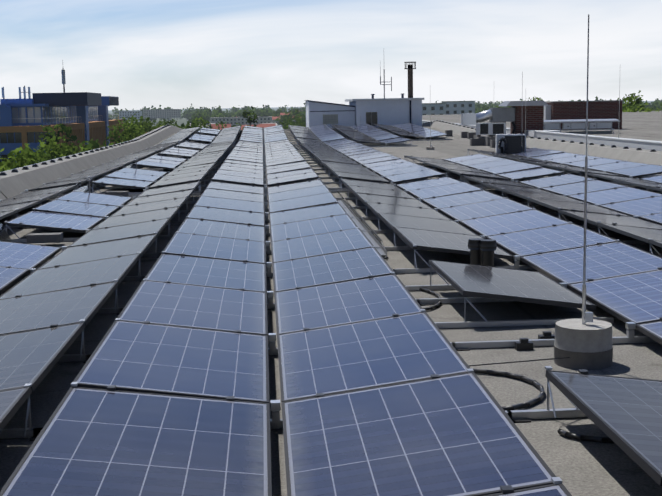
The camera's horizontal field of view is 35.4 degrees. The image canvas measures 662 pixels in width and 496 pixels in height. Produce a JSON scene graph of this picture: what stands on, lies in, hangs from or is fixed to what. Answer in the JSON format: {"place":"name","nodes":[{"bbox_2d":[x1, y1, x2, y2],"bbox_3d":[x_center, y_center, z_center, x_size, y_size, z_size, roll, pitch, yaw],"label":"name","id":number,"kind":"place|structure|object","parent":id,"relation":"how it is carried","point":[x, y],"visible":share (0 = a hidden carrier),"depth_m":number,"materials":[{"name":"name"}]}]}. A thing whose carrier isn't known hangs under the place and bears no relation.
{"place":"outdoors","nodes":[
{"label":"outdoors","id":0,"kind":"place"},
{"bbox_2d":[0,0,661,109],"label":"sky","id":1,"kind":"structure","parent":0,"point":[175,54],"materials":[{"name":"white"}]},
{"bbox_2d":[108,101,653,125],"bbox_3d":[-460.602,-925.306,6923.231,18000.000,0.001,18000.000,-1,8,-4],"label":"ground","id":2,"kind":"structure","parent":0,"point":[181,121],"depth_m":4989.98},
{"bbox_2d":[0,92,123,165],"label":"office building","id":3,"kind":"structure","parent":2,"relation":"on","point":[84,115],"depth_m":156.98,"materials":[{"name":"blue"}]},
{"bbox_2d":[1,60,65,98],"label":"rooftop antennas","id":4,"kind":"object","parent":3,"relation":"on","point":[63,83],"visible":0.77,"depth_m":158.16,"materials":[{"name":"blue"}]},
{"bbox_2d":[119,111,141,120],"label":"apartment block","id":5,"kind":"structure","parent":2,"relation":"on","point":[124,114],"depth_m":1274.63,"materials":[{"name":"white"}]},
{"bbox_2d":[143,109,180,118],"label":"apartment block","id":6,"kind":"structure","parent":2,"relation":"on","point":[165,113],"depth_m":1476.99,"materials":[{"name":"beige"}]},
{"bbox_2d":[146,124,269,132],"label":"red roof houses","id":7,"kind":"structure","parent":2,"relation":"on","point":[261,126],"depth_m":597.49,"materials":[{"name":"brown tile"}]},
{"bbox_2d":[166,110,301,129],"bbox_3d":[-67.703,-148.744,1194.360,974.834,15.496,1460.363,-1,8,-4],"label":"distant houses","id":8,"kind":"structure","parent":2,"relation":"on","point":[214,126],"depth_m":726.67,"materials":[{"name":"brown tile"}]},
{"bbox_2d":[210,116,271,128],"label":"apartment block","id":9,"kind":"structure","parent":2,"relation":"on","point":[232,121],"depth_m":888.83,"materials":[{"name":"beige"}]},
{"bbox_2d":[0,127,661,495],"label":"roof","id":10,"kind":"structure","parent":2,"relation":"on","point":[582,468],"depth_m":6.78,"materials":[{"name":"grey"}]},
{"bbox_2d":[0,126,181,199],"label":"parapet","id":11,"kind":"structure","parent":10,"relation":"on","point":[12,184],"depth_m":26.38,"materials":[{"name":"grey concrete"}]},
{"bbox_2d":[0,125,175,174],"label":"lightning wire","id":12,"kind":"object","parent":11,"relation":"on","point":[45,163],"visible":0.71,"depth_m":28.70,"materials":[{"name":"grey metal"}]},
{"bbox_2d":[0,123,661,495],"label":"solar panels","id":13,"kind":"object","parent":10,"relation":"on","point":[386,415],"visible":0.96,"depth_m":7.23,"materials":[{"name":"blue glass"}]},
{"bbox_2d":[0,123,661,492],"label":"mounting frame","id":14,"kind":"object","parent":10,"relation":"on","point":[515,416],"visible":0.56,"depth_m":10.08,"materials":[{"name":"silver metal"}]},
{"bbox_2d":[304,93,423,127],"bbox_3d":[1.845,-8.043,61.963,6.693,2.264,5.450,-1,8,-4],"label":"penthouse","id":15,"kind":"object","parent":10,"relation":"on","point":[392,111],"visible":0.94,"depth_m":59.70,"materials":[{"name":"white paint"}]},
{"bbox_2d":[380,67,391,97],"bbox_3d":[3.235,-10.261,61.272,0.719,3.070,0.070,-1,8,-4],"label":"antenna mast","id":16,"kind":"object","parent":15,"relation":"on","point":[384,84],"visible":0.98,"depth_m":61.31,"materials":[{"name":"grey metal"}]},
{"bbox_2d":[404,62,415,97],"bbox_3d":[4.781,-10.052,62.415,0.720,2.290,0.720,-1,8,-4],"label":"chimney pipe","id":17,"kind":"object","parent":15,"relation":"on","point":[410,68],"visible":1,"depth_m":62.28,"materials":[{"name":"black metal"}]},
{"bbox_2d":[426,119,434,149],"bbox_3d":[3.551,-4.668,37.037,0.300,2.300,0.300,-1,8,-4],"label":"lightning rod","id":18,"kind":"object","parent":10,"relation":"on","point":[430,148],"visible":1,"depth_m":37.09,"materials":[{"name":"metal"}]},
{"bbox_2d":[313,170,613,442],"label":"cables","id":19,"kind":"object","parent":10,"relation":"on","point":[540,396],"visible":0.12,"depth_m":5.96,"materials":[{"name":"black plastic"}]},
{"bbox_2d":[445,130,495,147],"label":"vents","id":20,"kind":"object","parent":10,"relation":"on","point":[475,141],"depth_m":40.03,"materials":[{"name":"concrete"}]},
{"bbox_2d":[468,238,496,266],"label":"vent pipes","id":21,"kind":"object","parent":10,"relation":"on","point":[482,252],"visible":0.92,"depth_m":9.54,"materials":[{"name":"black plastic"}]},
{"bbox_2d":[461,100,549,145],"bbox_3d":[6.975,-4.914,40.643,3.550,1.690,2.600,-1,8,-4],"label":"ventilation unit","id":22,"kind":"object","parent":10,"relation":"on","point":[515,113],"visible":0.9,"depth_m":40.63,"materials":[{"name":"silver metal"}]},
{"bbox_2d":[476,123,489,136],"bbox_3d":[5.942,-4.573,40.062,0.620,0.530,0.320,2,8,21],"label":"ac unit","id":23,"kind":"object","parent":22,"relation":"on","point":[481,128],"visible":0.71,"depth_m":39.94,"materials":[{"name":"white metal"}]},
{"bbox_2d":[488,123,505,136],"bbox_3d":[6.368,-4.529,39.692,0.620,0.530,0.320,2,8,21],"label":"ac unit","id":24,"kind":"object","parent":22,"relation":"on","point":[496,128],"visible":0.9,"depth_m":39.55,"materials":[{"name":"white metal"}]},
{"bbox_2d":[529,130,559,137],"bbox_3d":[8.109,-4.188,39.402,1.000,0.550,0.800,-1,8,-4],"label":"duct","id":25,"kind":"object","parent":22,"relation":"on","point":[532,133],"visible":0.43,"depth_m":39.28,"materials":[{"name":"white metal"}]},
{"bbox_2d":[496,134,525,153],"bbox_3d":[5.272,-2.988,30.393,0.850,0.700,0.372,0,8,4],"label":"hvac unit","id":26,"kind":"object","parent":10,"relation":"on","point":[515,142],"visible":0.56,"depth_m":30.20,"materials":[{"name":"white metal"}]},
{"bbox_2d":[498,137,507,157],"bbox_3d":[4.992,-2.901,30.116,0.290,0.628,0.090,-1,8,-4],"label":"hvac pipe","id":27,"kind":"object","parent":26,"relation":"attached to","point":[505,145],"visible":0.83,"depth_m":30.07,"materials":[{"name":"black plastic"}]},
{"bbox_2d":[468,331,569,365],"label":"wire holders","id":28,"kind":"object","parent":10,"relation":"on","point":[523,344],"visible":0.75,"depth_m":6.88,"materials":[{"name":"black plastic"}]},
{"bbox_2d":[422,121,661,165],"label":"parapet","id":29,"kind":"structure","parent":10,"relation":"on","point":[633,155],"depth_m":30.98,"materials":[{"name":"grey concrete"}]},
{"bbox_2d":[424,120,658,151],"bbox_3d":[7.132,-4.853,42.724,0.150,0.412,45.100,-1,8,-4],"label":"lightning wire","id":30,"kind":"object","parent":29,"relation":"on","point":[613,146],"visible":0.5,"depth_m":32.55,"materials":[{"name":"grey metal"}]},
{"bbox_2d":[554,14,612,369],"bbox_3d":[1.569,-0.340,6.379,0.360,2.150,0.360,-1,8,-4],"label":"lightning rod","id":31,"kind":"object","parent":10,"relation":"on","point":[585,341],"visible":1,"depth_m":6.37,"materials":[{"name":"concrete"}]},
{"bbox_2d":[14,90,661,168],"bbox_3d":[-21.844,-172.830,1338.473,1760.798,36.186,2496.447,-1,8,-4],"label":"distant trees","id":32,"kind":"object","parent":2,"relation":"on","point":[297,113],"materials":[{"name":"green plant"}]},
{"bbox_2d":[422,103,445,114],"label":"building","id":33,"kind":"structure","parent":2,"relation":"on","point":[433,108],"depth_m":419.06,"materials":[{"name":"white"}]},
{"bbox_2d":[441,101,474,114],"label":"building","id":34,"kind":"structure","parent":2,"relation":"on","point":[456,107],"depth_m":469.43,"materials":[{"name":"white"}]},
{"bbox_2d":[422,111,661,150],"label":"neighbour roof","id":35,"kind":"structure","parent":2,"relation":"on","point":[642,130],"depth_m":47.17,"materials":[{"name":"grey concrete"}]},
{"bbox_2d":[544,119,619,133],"bbox_3d":[11.301,-5.673,48.580,4.295,0.701,0.978,-1,8,-4],"label":"ventilation duct","id":36,"kind":"object","parent":35,"relation":"on","point":[579,127],"visible":0.67,"depth_m":48.24,"materials":[{"name":"silver metal"}]},
{"bbox_2d":[544,100,623,129],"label":"brick block","id":37,"kind":"structure","parent":35,"relation":"on","point":[569,110],"depth_m":55.48,"materials":[{"name":"brick"}]},
{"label":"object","id":38,"kind":"object","parent":2,"relation":"on","visible":0},
{"bbox_2d":[0,114,212,171],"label":"street trees","id":39,"kind":"object","parent":38,"relation":"attached to","point":[132,131],"visible":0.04,"depth_m":96.39,"materials":[{"name":"green plant"}]}
]}

